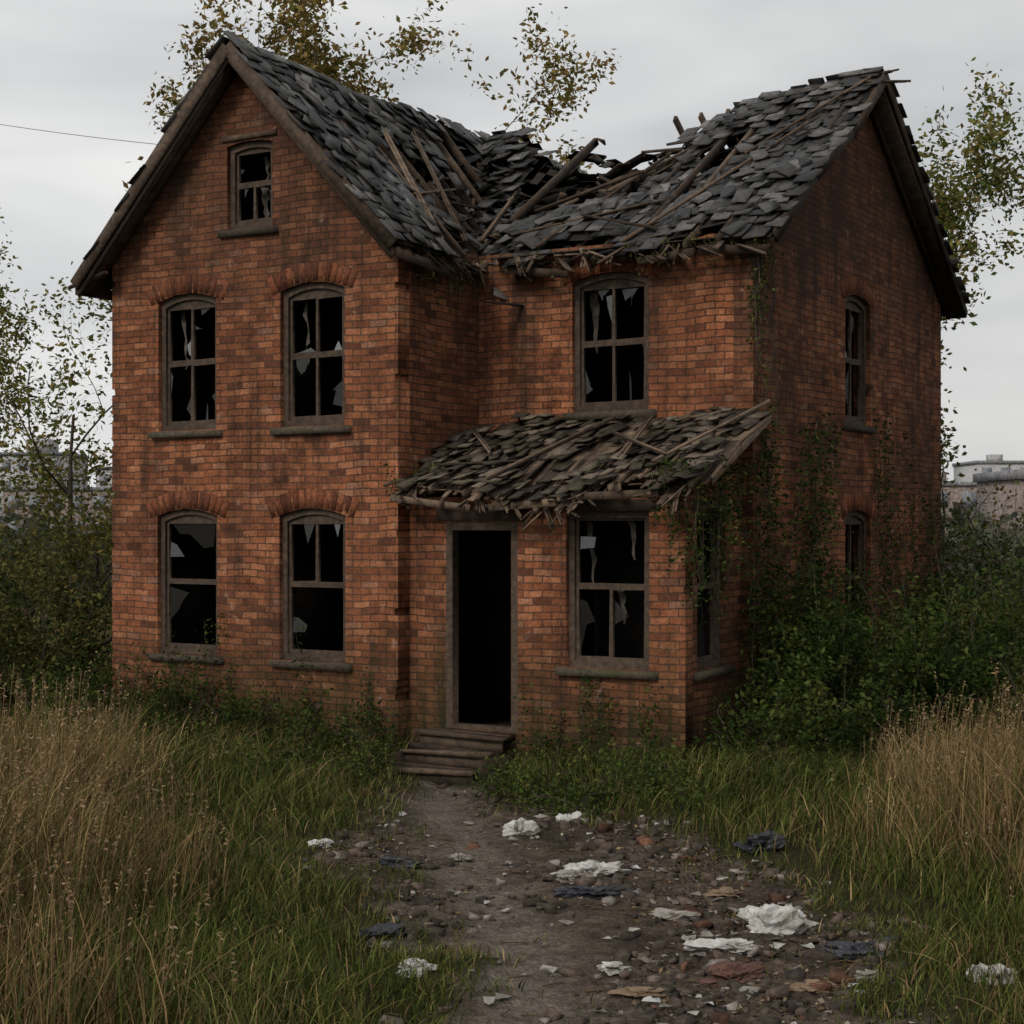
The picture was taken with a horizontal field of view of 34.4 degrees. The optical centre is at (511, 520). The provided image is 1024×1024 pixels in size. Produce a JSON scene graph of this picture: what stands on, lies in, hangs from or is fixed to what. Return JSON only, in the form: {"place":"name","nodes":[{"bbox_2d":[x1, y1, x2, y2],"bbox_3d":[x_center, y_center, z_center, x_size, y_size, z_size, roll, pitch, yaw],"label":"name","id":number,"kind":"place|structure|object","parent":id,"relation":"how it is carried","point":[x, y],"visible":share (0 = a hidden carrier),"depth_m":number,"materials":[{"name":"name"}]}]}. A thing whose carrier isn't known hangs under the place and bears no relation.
{"place":"outdoors","nodes":[
{"label":"outdoors","id":0,"kind":"place"},
{"bbox_2d":[3,480,114,534],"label":"warehouse","id":1,"kind":"structure","parent":0,"point":[30,501],"depth_m":224.00,"materials":[{"name":"concrete"}]},
{"bbox_2d":[0,689,1023,1023],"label":"grass","id":2,"kind":"structure","parent":0,"point":[268,791],"depth_m":12.68,"materials":[{"name":"green plant"}]},
{"bbox_2d":[0,658,1023,1023],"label":"tall dry grass","id":3,"kind":"structure","parent":0,"point":[982,795],"depth_m":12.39,"materials":[{"name":"beige plant"}]},
{"bbox_2d":[0,0,1023,486],"label":"sky","id":4,"kind":"structure","parent":0,"point":[84,68],"materials":[{"name":"grey"}]},
{"bbox_2d":[3,543,1023,1023],"bbox_3d":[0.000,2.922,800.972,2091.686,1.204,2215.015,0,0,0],"label":"ground","id":5,"kind":"structure","parent":0,"point":[583,945],"depth_m":12.48,"materials":[{"name":"brown soil"}]},
{"bbox_2d":[0,439,87,520],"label":"apartment block","id":6,"kind":"structure","parent":5,"relation":"on","point":[47,449],"depth_m":255.00,"materials":[{"name":"grey concrete"}]},
{"bbox_2d":[0,252,110,672],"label":"birch tree","id":7,"kind":"object","parent":5,"relation":"on","point":[43,478],"visible":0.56,"depth_m":26.60,"materials":[{"name":"green plant"}]},
{"bbox_2d":[0,492,111,720],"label":"hawthorn bush","id":8,"kind":"object","parent":5,"relation":"on","point":[8,636],"visible":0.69,"depth_m":23.87,"materials":[{"name":"green plant"}]},
{"bbox_2d":[0,208,114,686],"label":"birch tree","id":9,"kind":"object","parent":5,"relation":"on","point":[105,529],"visible":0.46,"depth_m":25.17,"materials":[{"name":"green plant"}]},
{"bbox_2d":[0,517,114,709],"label":"elder bush","id":10,"kind":"object","parent":5,"relation":"on","point":[18,604],"visible":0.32,"depth_m":24.20,"materials":[{"name":"green plant"}]},
{"bbox_2d":[94,467,111,486],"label":"apartment block","id":11,"kind":"structure","parent":5,"relation":"on","point":[98,477],"depth_m":294.00,"materials":[{"name":"grey concrete"}]},
{"bbox_2d":[1,691,388,789],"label":"nettle patch","id":12,"kind":"object","parent":5,"relation":"on","point":[263,757],"visible":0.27,"depth_m":18.17,"materials":[{"name":"green plant"}]},
{"bbox_2d":[0,633,404,775],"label":"wall weeds","id":13,"kind":"object","parent":5,"relation":"on","point":[93,697],"depth_m":20.62,"materials":[{"name":"green plant"}]},
{"bbox_2d":[112,73,409,758],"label":"front wall","id":14,"kind":"structure","parent":5,"relation":"on","point":[247,466],"depth_m":21.09,"materials":[{"name":"brick"}]},
{"bbox_2d":[161,509,216,654],"bbox_3d":[-4.207,0.805,21.799,1.030,1.910,0.100,0,0,30],"label":"window frame","id":15,"kind":"object","parent":14,"relation":"in","point":[166,517],"visible":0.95,"depth_m":21.98,"materials":[{"name":"wood"}]},
{"bbox_2d":[167,515,215,648],"bbox_3d":[-4.202,0.805,21.808,0.910,1.790,0.040,0,0,31],"label":"window sash","id":16,"kind":"object","parent":15,"relation":"in","point":[191,519],"depth_m":21.91,"materials":[{"name":"wood"}]},
{"bbox_2d":[162,294,215,430],"bbox_3d":[-4.207,-2.080,21.799,1.000,1.800,0.100,0,0,31],"label":"window frame","id":17,"kind":"object","parent":14,"relation":"in","point":[167,304],"visible":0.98,"depth_m":21.98,"materials":[{"name":"wood"}]},
{"bbox_2d":[168,300,214,425],"bbox_3d":[-4.202,-2.080,21.808,0.880,1.680,0.040,0,0,30],"label":"window sash","id":18,"kind":"object","parent":17,"relation":"in","point":[193,306],"depth_m":21.81,"materials":[{"name":"brown wood"}]},
{"bbox_2d":[181,310,188,369],"bbox_3d":[-4.087,-2.432,21.944,0.850,0.844,0.055,0,0,30],"label":"torn curtain","id":19,"kind":"object","parent":18,"relation":"hanging from","point":[183,312],"visible":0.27,"depth_m":22.11,"materials":[{"name":"fabric"}]},
{"bbox_2d":[187,341,190,355],"bbox_3d":[-4.202,-2.047,21.808,0.780,1.475,0.024,0,0,30],"label":"broken glass","id":20,"kind":"object","parent":18,"relation":"attached to","point":[189,347],"visible":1,"depth_m":21.85,"materials":[{"name":"grey glass"}]},
{"bbox_2d":[230,141,271,229],"bbox_3d":[-3.302,-4.300,21.266,0.740,1.120,0.100,0,0,31],"label":"window frame","id":21,"kind":"object","parent":14,"relation":"in","point":[235,150],"visible":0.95,"depth_m":21.38,"materials":[{"name":"wood"}]},
{"bbox_2d":[237,148,270,224],"bbox_3d":[-3.297,-4.300,21.275,0.620,1.000,0.040,0,0,30],"label":"window sash","id":22,"kind":"object","parent":21,"relation":"in","point":[255,185],"depth_m":21.29,"materials":[{"name":"brown wood"}]},
{"bbox_2d":[261,153,270,217],"bbox_3d":[-3.113,-4.272,21.371,0.376,0.987,0.084,0,0,30],"label":"torn curtain","id":23,"kind":"object","parent":22,"relation":"hanging from","point":[265,197],"visible":0.55,"depth_m":21.41,"materials":[{"name":"fabric"}]},
{"bbox_2d":[283,508,344,661],"bbox_3d":[-2.441,0.805,20.759,1.030,1.910,0.100,0,0,31],"label":"window frame","id":24,"kind":"object","parent":14,"relation":"in","point":[288,517],"visible":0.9,"depth_m":20.94,"materials":[{"name":"wood"}]},
{"bbox_2d":[289,514,343,655],"bbox_3d":[-2.436,0.805,20.767,0.910,1.790,0.040,0,0,30],"label":"window sash","id":25,"kind":"object","parent":24,"relation":"in","point":[317,519],"depth_m":20.78,"materials":[{"name":"wood"}]},
{"bbox_2d":[284,282,343,426],"bbox_3d":[-2.441,-2.080,20.759,1.000,1.800,0.100,0,0,30],"label":"window frame","id":26,"kind":"object","parent":14,"relation":"in","point":[290,293],"visible":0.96,"depth_m":20.92,"materials":[{"name":"brown wood"}]},
{"bbox_2d":[290,289,342,420],"bbox_3d":[-2.436,-2.080,20.767,0.880,1.680,0.040,0,0,30],"label":"window sash","id":27,"kind":"object","parent":26,"relation":"in","point":[317,294],"depth_m":20.76,"materials":[{"name":"brown wood"}]},
{"bbox_2d":[303,300,309,364],"bbox_3d":[-2.312,-2.207,20.897,0.806,1.256,0.064,0,0,30],"label":"torn curtain","id":28,"kind":"object","parent":27,"relation":"hanging from","point":[306,320],"visible":0.4,"depth_m":21.07,"materials":[{"name":"fabric"}]},
{"bbox_2d":[335,341,341,349],"bbox_3d":[-2.415,-1.825,20.756,0.733,0.827,0.020,0,0,30],"label":"broken glass","id":29,"kind":"object","parent":27,"relation":"attached to","point":[338,346],"visible":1,"depth_m":20.61,"materials":[{"name":"glass"}]},
{"bbox_2d":[221,129,731,521],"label":"lintels","id":30,"kind":"object","parent":14,"relation":"attached to","point":[586,505],"visible":0.71,"depth_m":19.43,"materials":[{"name":"brown wood"}]},
{"bbox_2d":[146,253,874,519],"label":"brick arches","id":31,"kind":"structure","parent":14,"relation":"attached to","point":[855,287],"depth_m":20.97,"materials":[{"name":"red brick"}]},
{"bbox_2d":[146,225,877,680],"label":"window sills","id":32,"kind":"structure","parent":14,"relation":"attached to","point":[562,671],"depth_m":20.64,"materials":[{"name":"grey stone"}]},
{"bbox_2d":[171,287,852,725],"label":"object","id":33,"kind":"structure","parent":14,"relation":"attached to","point":[483,625],"depth_m":22.13,"materials":[{"name":"paint"}]},
{"bbox_2d":[307,838,333,847],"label":"plastic bag","id":34,"kind":"object","parent":5,"relation":"on","point":[314,842],"visible":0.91,"depth_m":14.77,"materials":[{"name":"white plastic"}]},
{"bbox_2d":[121,0,620,191],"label":"maple tree","id":35,"kind":"object","parent":5,"relation":"on","point":[313,57],"visible":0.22,"depth_m":31.39,"materials":[{"name":"green plant"}]},
{"bbox_2d":[351,922,404,940],"bbox_3d":[-0.929,2.922,11.688,0.476,0.106,0.319,0,0,-32],"label":"bin bag","id":36,"kind":"object","parent":5,"relation":"on","point":[391,928],"visible":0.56,"depth_m":11.67,"materials":[{"name":"plastic"}]},
{"bbox_2d":[379,855,425,868],"bbox_3d":[-0.983,2.929,14.178,0.509,0.101,0.254,0,0,15],"label":"cloth rag","id":37,"kind":"object","parent":5,"relation":"on","point":[394,859],"visible":0.74,"depth_m":14.15,"materials":[{"name":"fabric"}]},
{"bbox_2d":[396,958,438,977],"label":"plastic bag","id":38,"kind":"object","parent":5,"relation":"on","point":[413,964],"visible":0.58,"depth_m":10.76,"materials":[{"name":"white plastic"}]},
{"bbox_2d":[406,246,478,718],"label":"wing side wall","id":39,"kind":"structure","parent":5,"relation":"on","point":[443,378],"depth_m":20.81,"materials":[{"name":"brick"}]},
{"bbox_2d":[388,727,517,785],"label":"door steps","id":40,"kind":"structure","parent":5,"relation":"on","point":[438,756],"depth_m":19.22,"materials":[{"name":"brown wood"}]},
{"bbox_2d":[449,853,472,861],"bbox_3d":[-0.466,2.976,14.596,0.248,0.077,0.195,0,0,-2],"label":"paper scrap","id":41,"kind":"object","parent":5,"relation":"on","point":[463,857],"visible":0.8,"depth_m":14.55,"materials":[{"name":"paper"}]},
{"bbox_2d":[0,496,1023,617],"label":"distant trees","id":42,"kind":"object","parent":5,"relation":"on","point":[12,514],"visible":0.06,"depth_m":61.77,"materials":[{"name":"green plant"}]},
{"bbox_2d":[0,597,1023,745],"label":"field grass","id":43,"kind":"structure","parent":5,"relation":"on","point":[104,648],"depth_m":33.39,"materials":[{"name":"green plant"}]},
{"bbox_2d":[502,818,540,835],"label":"plastic bag","id":44,"kind":"object","parent":5,"relation":"on","point":[522,826],"visible":1,"depth_m":15.69,"materials":[{"name":"white plastic"}]},
{"bbox_2d":[102,227,966,775],"bbox_3d":[1.991,-0.122,21.506,6.929,6.665,13.614,0,0,69],"label":"ivy vine","id":45,"kind":"object","parent":5,"relation":"on","point":[776,597],"visible":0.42,"depth_m":19.91,"materials":[{"name":"green plant"}]},
{"bbox_2d":[555,811,585,822],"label":"plastic bag","id":46,"kind":"object","parent":5,"relation":"on","point":[566,817],"visible":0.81,"depth_m":16.19,"materials":[{"name":"white plastic"}]},
{"bbox_2d":[555,869,595,883],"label":"plastic bag","id":47,"kind":"object","parent":5,"relation":"on","point":[567,876],"visible":0.8,"depth_m":13.52,"materials":[{"name":"plastic"}]},
{"bbox_2d":[550,859,630,875],"bbox_3d":[0.625,2.929,13.944,0.748,0.124,0.403,0,0,-16],"label":"plastic bag","id":48,"kind":"object","parent":5,"relation":"on","point":[602,868],"visible":0.72,"depth_m":13.88,"materials":[{"name":"white plastic"}]},
{"bbox_2d":[553,885,632,898],"bbox_3d":[0.662,2.938,13.113,0.688,0.080,0.275,0,0,-7],"label":"bin bag","id":49,"kind":"object","parent":5,"relation":"on","point":[598,892],"visible":0.96,"depth_m":13.05,"materials":[{"name":"plastic"}]},
{"bbox_2d":[324,708,862,821],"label":"step weeds","id":50,"kind":"object","parent":5,"relation":"on","point":[574,802],"visible":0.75,"depth_m":17.16,"materials":[{"name":"green plant"}]},
{"bbox_2d":[268,774,941,1023],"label":"rubble","id":51,"kind":"object","parent":5,"relation":"on","point":[642,1015],"visible":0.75,"depth_m":12.37,"materials":[{"name":"grey stone"}]},
{"bbox_2d":[479,233,733,715],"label":"recessed wall","id":52,"kind":"structure","parent":5,"relation":"on","point":[527,358],"depth_m":20.91,"materials":[{"name":"brick"}]},
{"bbox_2d":[102,39,944,314],"bbox_3d":[0.825,-4.695,24.510,9.100,2.970,10.790,0,0,31],"label":"roof decking","id":53,"kind":"object","parent":52,"relation":"on","point":[254,160],"visible":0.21,"depth_m":23.35,"materials":[{"name":"wood"}]},
{"bbox_2d":[67,69,910,289],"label":"loose planks","id":54,"kind":"object","parent":53,"relation":"on","point":[628,178],"visible":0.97,"depth_m":21.55,"materials":[{"name":"brown wood"}]},
{"bbox_2d":[70,41,967,318],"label":"bargeboards","id":55,"kind":"object","parent":53,"relation":"attached to","point":[117,232],"visible":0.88,"depth_m":21.46,"materials":[{"name":"brown wood"}]},
{"bbox_2d":[83,30,969,316],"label":"roof slates","id":56,"kind":"object","parent":53,"relation":"on","point":[313,104],"visible":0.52,"depth_m":21.53,"materials":[{"name":"grey stone"}]},
{"bbox_2d":[253,46,883,112],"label":"ridge tiles","id":57,"kind":"object","parent":56,"relation":"on","point":[264,53],"visible":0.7,"depth_m":22.84,"materials":[{"name":"stone"}]},
{"bbox_2d":[414,138,758,307],"bbox_3d":[0.608,-4.272,23.564,5.369,3.104,3.706,0,0,-42],"label":"roof debris","id":58,"kind":"object","parent":56,"relation":"on","point":[575,179],"visible":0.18,"depth_m":24.22,"materials":[{"name":"wood"}]},
{"bbox_2d":[108,65,949,314],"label":"rafters","id":59,"kind":"object","parent":53,"relation":"attached to","point":[472,226],"visible":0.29,"depth_m":23.14,"materials":[{"name":"brown wood"}]},
{"bbox_2d":[575,272,648,411],"bbox_3d":[1.280,-2.230,20.732,1.070,1.740,0.100,0,0,31],"label":"window frame","id":60,"kind":"object","parent":52,"relation":"in","point":[581,284],"visible":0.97,"depth_m":20.77,"materials":[{"name":"wood"}]},
{"bbox_2d":[581,279,644,406],"bbox_3d":[1.285,-2.230,20.740,0.950,1.620,0.040,0,0,30],"label":"window sash","id":61,"kind":"object","parent":60,"relation":"in","point":[614,285],"depth_m":20.73,"materials":[{"name":"wood"}]},
{"bbox_2d":[589,290,643,352],"bbox_3d":[1.374,-2.219,20.897,0.909,1.477,0.088,0,0,31],"label":"torn curtain","id":62,"kind":"object","parent":60,"relation":"hanging from","point":[594,305],"visible":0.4,"depth_m":21.07,"materials":[{"name":"fabric"}]},
{"bbox_2d":[597,961,631,975],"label":"plastic bag","id":63,"kind":"object","parent":5,"relation":"on","point":[615,970],"visible":0.98,"depth_m":10.98,"materials":[{"name":"white plastic"}]},
{"bbox_2d":[290,781,957,1023],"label":"leaf litter","id":64,"kind":"object","parent":5,"relation":"on","point":[739,1006],"visible":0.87,"depth_m":12.54,"materials":[{"name":"brown plant"}]},
{"bbox_2d":[368,809,880,1023],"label":"paper scraps","id":65,"kind":"object","parent":5,"relation":"on","point":[490,1000],"visible":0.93,"depth_m":11.60,"materials":[{"name":"white paper"}]},
{"bbox_2d":[608,986,679,1000],"bbox_3d":[0.831,2.971,10.413,0.456,0.064,0.205,0,0,14],"label":"cardboard piece","id":66,"kind":"object","parent":5,"relation":"on","point":[635,992],"visible":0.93,"depth_m":10.36,"materials":[{"name":"cardboard"}]},
{"bbox_2d":[466,808,856,1023],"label":"broken bricks","id":67,"kind":"object","parent":5,"relation":"on","point":[836,973],"visible":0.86,"depth_m":11.99,"materials":[{"name":"red brick"}]},
{"bbox_2d":[648,907,700,920],"bbox_3d":[1.221,2.956,12.379,0.390,0.071,0.182,0,0,14],"label":"paper scrap","id":68,"kind":"object","parent":5,"relation":"on","point":[666,914],"visible":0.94,"depth_m":12.36,"materials":[{"name":"paper"}]},
{"bbox_2d":[553,240,852,634],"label":"back wall","id":69,"kind":"structure","parent":5,"relation":"on","point":[573,244],"depth_m":26.97,"materials":[{"name":"brick"}]},
{"bbox_2d":[703,886,742,897],"bbox_3d":[1.682,2.974,13.188,0.306,0.078,0.255,0,0,15],"label":"cardboard piece","id":70,"kind":"object","parent":5,"relation":"on","point":[725,891],"visible":0.99,"depth_m":13.14,"materials":[{"name":"cardboard"}]},
{"bbox_2d":[683,938,763,953],"bbox_3d":[1.461,2.936,11.458,0.557,0.100,0.276,0,0,4],"label":"plastic bag","id":71,"kind":"object","parent":5,"relation":"on","point":[741,945],"visible":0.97,"depth_m":11.38,"materials":[{"name":"white plastic"}]},
{"bbox_2d":[698,961,769,985],"bbox_3d":[1.430,2.937,10.758,0.536,0.130,0.297,0,0,-29],"label":"cloth rag","id":72,"kind":"object","parent":5,"relation":"on","point":[738,971],"visible":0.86,"depth_m":10.71,"materials":[{"name":"red fabric"}]},
{"bbox_2d":[731,830,791,854],"bbox_3d":[2.196,2.845,14.726,0.518,0.181,0.421,0,0,-17],"label":"bin bag","id":73,"kind":"object","parent":5,"relation":"on","point":[755,839],"visible":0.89,"depth_m":14.58,"materials":[{"name":"plastic"}]},
{"bbox_2d":[737,903,819,934],"bbox_3d":[1.933,2.856,11.950,0.602,0.228,0.401,0,0,5],"label":"plastic bag","id":74,"kind":"object","parent":5,"relation":"on","point":[774,919],"visible":0.97,"depth_m":11.83,"materials":[{"name":"white plastic"}]},
{"bbox_2d":[789,979,838,994],"bbox_3d":[1.899,2.960,10.495,0.380,0.074,0.214,0,0,-13],"label":"cardboard piece","id":75,"kind":"object","parent":5,"relation":"on","point":[801,986],"visible":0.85,"depth_m":10.48,"materials":[{"name":"cardboard"}]},
{"bbox_2d":[734,114,940,761],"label":"gable side wall","id":76,"kind":"structure","parent":5,"relation":"on","point":[850,219],"depth_m":22.50,"materials":[{"name":"brick"}]},
{"bbox_2d":[845,295,865,425],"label":"window frame","id":77,"kind":"object","parent":76,"relation":"in","point":[858,303],"visible":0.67,"depth_m":23.39,"materials":[{"name":"wood"}]},
{"bbox_2d":[845,301,860,420],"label":"window sash","id":78,"kind":"object","parent":77,"relation":"in","point":[850,306],"depth_m":23.03,"materials":[{"name":"brown wood"}]},
{"bbox_2d":[845,510,865,618],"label":"window frame","id":79,"kind":"object","parent":76,"relation":"in","point":[860,516],"visible":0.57,"depth_m":23.39,"materials":[{"name":"wood"}]},
{"bbox_2d":[845,516,860,636],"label":"window sash","id":80,"kind":"object","parent":79,"relation":"in","point":[851,520],"depth_m":23.01,"materials":[{"name":"brown wood"}]},
{"bbox_2d":[689,534,1023,785],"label":"bramble bush","id":81,"kind":"object","parent":5,"relation":"on","point":[912,672],"visible":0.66,"depth_m":19.32,"materials":[{"name":"green plant"}]},
{"bbox_2d":[821,936,901,960],"bbox_3d":[2.395,2.916,11.279,0.642,0.152,0.402,0,0,9],"label":"bin bag","id":82,"kind":"object","parent":5,"relation":"on","point":[846,948],"visible":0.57,"depth_m":11.26,"materials":[{"name":"plastic"}]},
{"bbox_2d":[853,969,880,981],"bbox_3d":[2.313,2.942,10.702,0.249,0.074,0.145,0,0,-11],"label":"paper scrap","id":83,"kind":"object","parent":5,"relation":"on","point":[865,972],"visible":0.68,"depth_m":10.66,"materials":[{"name":"paper"}]},
{"bbox_2d":[941,473,976,540],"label":"warehouse","id":84,"kind":"structure","parent":5,"relation":"on","point":[962,489],"depth_m":193.00,"materials":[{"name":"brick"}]},
{"bbox_2d":[900,480,1023,719],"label":"elder bush","id":85,"kind":"object","parent":5,"relation":"on","point":[1016,609],"visible":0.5,"depth_m":24.92,"materials":[{"name":"green plant"}]},
{"bbox_2d":[914,57,1023,652],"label":"ash tree","id":86,"kind":"object","parent":5,"relation":"on","point":[947,217],"visible":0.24,"depth_m":27.69,"materials":[{"name":"green plant"}]},
{"bbox_2d":[938,642,1023,747],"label":"hawthorn bush","id":87,"kind":"object","parent":5,"relation":"on","point":[1012,690],"visible":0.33,"depth_m":19.41,"materials":[{"name":"green plant"}]},
{"bbox_2d":[941,444,1023,644],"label":"sapling","id":88,"kind":"object","parent":5,"relation":"on","point":[993,521],"visible":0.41,"depth_m":28.31,"materials":[{"name":"green plant"}]},
{"bbox_2d":[964,963,1018,985],"bbox_3d":[3.009,2.828,10.349,0.309,0.139,0.195,0,0,38],"label":"plastic bag","id":89,"kind":"object","parent":5,"relation":"on","point":[982,966],"visible":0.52,"depth_m":10.32,"materials":[{"name":"white plastic"}]},
{"bbox_2d":[973,469,1023,539],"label":"terraced house","id":90,"kind":"structure","parent":5,"relation":"on","point":[990,479],"depth_m":91.00,"materials":[{"name":"concrete"}]},
{"bbox_3d":[-13.200,-3.100,36.001,1.815,12.600,0.304,0,0,0],"label":"utility pole","id":91,"kind":"object","parent":5,"relation":"on","visible":0},
{"bbox_2d":[0,124,156,144],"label":"power cable","id":92,"kind":"object","parent":91,"relation":"attached to","point":[78,135],"visible":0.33,"depth_m":33.43,"materials":[{"name":"rubber"}]},
{"bbox_2d":[410,495,692,776],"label":"porch front wall","id":93,"kind":"structure","parent":0,"point":[543,601],"depth_m":19.17,"materials":[{"name":"red brick"}]},
{"bbox_2d":[446,522,517,732],"bbox_3d":[-0.329,1.260,19.753,1.000,2.480,0.140,0,0,31],"label":"door frame","id":94,"kind":"object","parent":93,"relation":"attached to","point":[452,623],"visible":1,"depth_m":19.90,"materials":[{"name":"wood"}]},
{"bbox_2d":[390,399,772,531],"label":"porch roof boards","id":95,"kind":"object","parent":93,"relation":"on","point":[736,446],"visible":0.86,"depth_m":19.18,"materials":[{"name":"brown wood"}]},
{"bbox_2d":[383,406,772,501],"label":"porch roof shingles","id":96,"kind":"object","parent":95,"relation":"on","point":[586,474],"visible":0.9,"depth_m":19.57,"materials":[{"name":"grey wood"}]},
{"bbox_2d":[569,511,648,670],"bbox_3d":[1.141,0.800,18.939,1.060,1.800,0.100,0,0,31],"label":"window frame","id":97,"kind":"object","parent":93,"relation":"in","point":[573,662],"visible":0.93,"depth_m":19.02,"materials":[{"name":"wood"}]},
{"bbox_2d":[585,521,635,623],"bbox_3d":[1.140,0.581,19.157,0.690,1.252,0.093,0,0,31],"label":"torn curtain","id":98,"kind":"object","parent":97,"relation":"hanging from","point":[589,528],"visible":0.86,"depth_m":19.09,"materials":[{"name":"fabric"}]},
{"bbox_2d":[576,518,645,663],"bbox_3d":[1.146,0.800,18.948,0.940,1.680,0.040,0,0,30],"label":"window sash","id":99,"kind":"object","parent":97,"relation":"in","point":[612,587],"depth_m":18.94,"materials":[{"name":"brown wood"}]},
{"bbox_2d":[158,770,1023,1023],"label":"path grass","id":100,"kind":"structure","parent":0,"point":[728,880],"depth_m":12.35,"materials":[{"name":"green plant"}]},
{"bbox_2d":[680,445,741,766],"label":"porch side wall","id":101,"kind":"structure","parent":0,"point":[705,691],"depth_m":19.34,"materials":[{"name":"red brick"}]},
{"bbox_2d":[697,511,719,669],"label":"window frame","id":102,"kind":"object","parent":101,"relation":"in","point":[709,663],"visible":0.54,"depth_m":19.29,"materials":[{"name":"wood"}]},
{"bbox_2d":[697,518,713,662],"bbox_3d":[2.181,0.800,19.029,0.040,1.680,0.680,0,0,30],"label":"window sash","id":103,"kind":"object","parent":102,"relation":"in","point":[711,655],"depth_m":19.27,"materials":[{"name":"brown wood"}]},
{"bbox_2d":[952,454,1023,481],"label":"apartment block","id":104,"kind":"structure","parent":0,"point":[993,462],"depth_m":263.00,"materials":[{"name":"grey concrete"}]}
]}

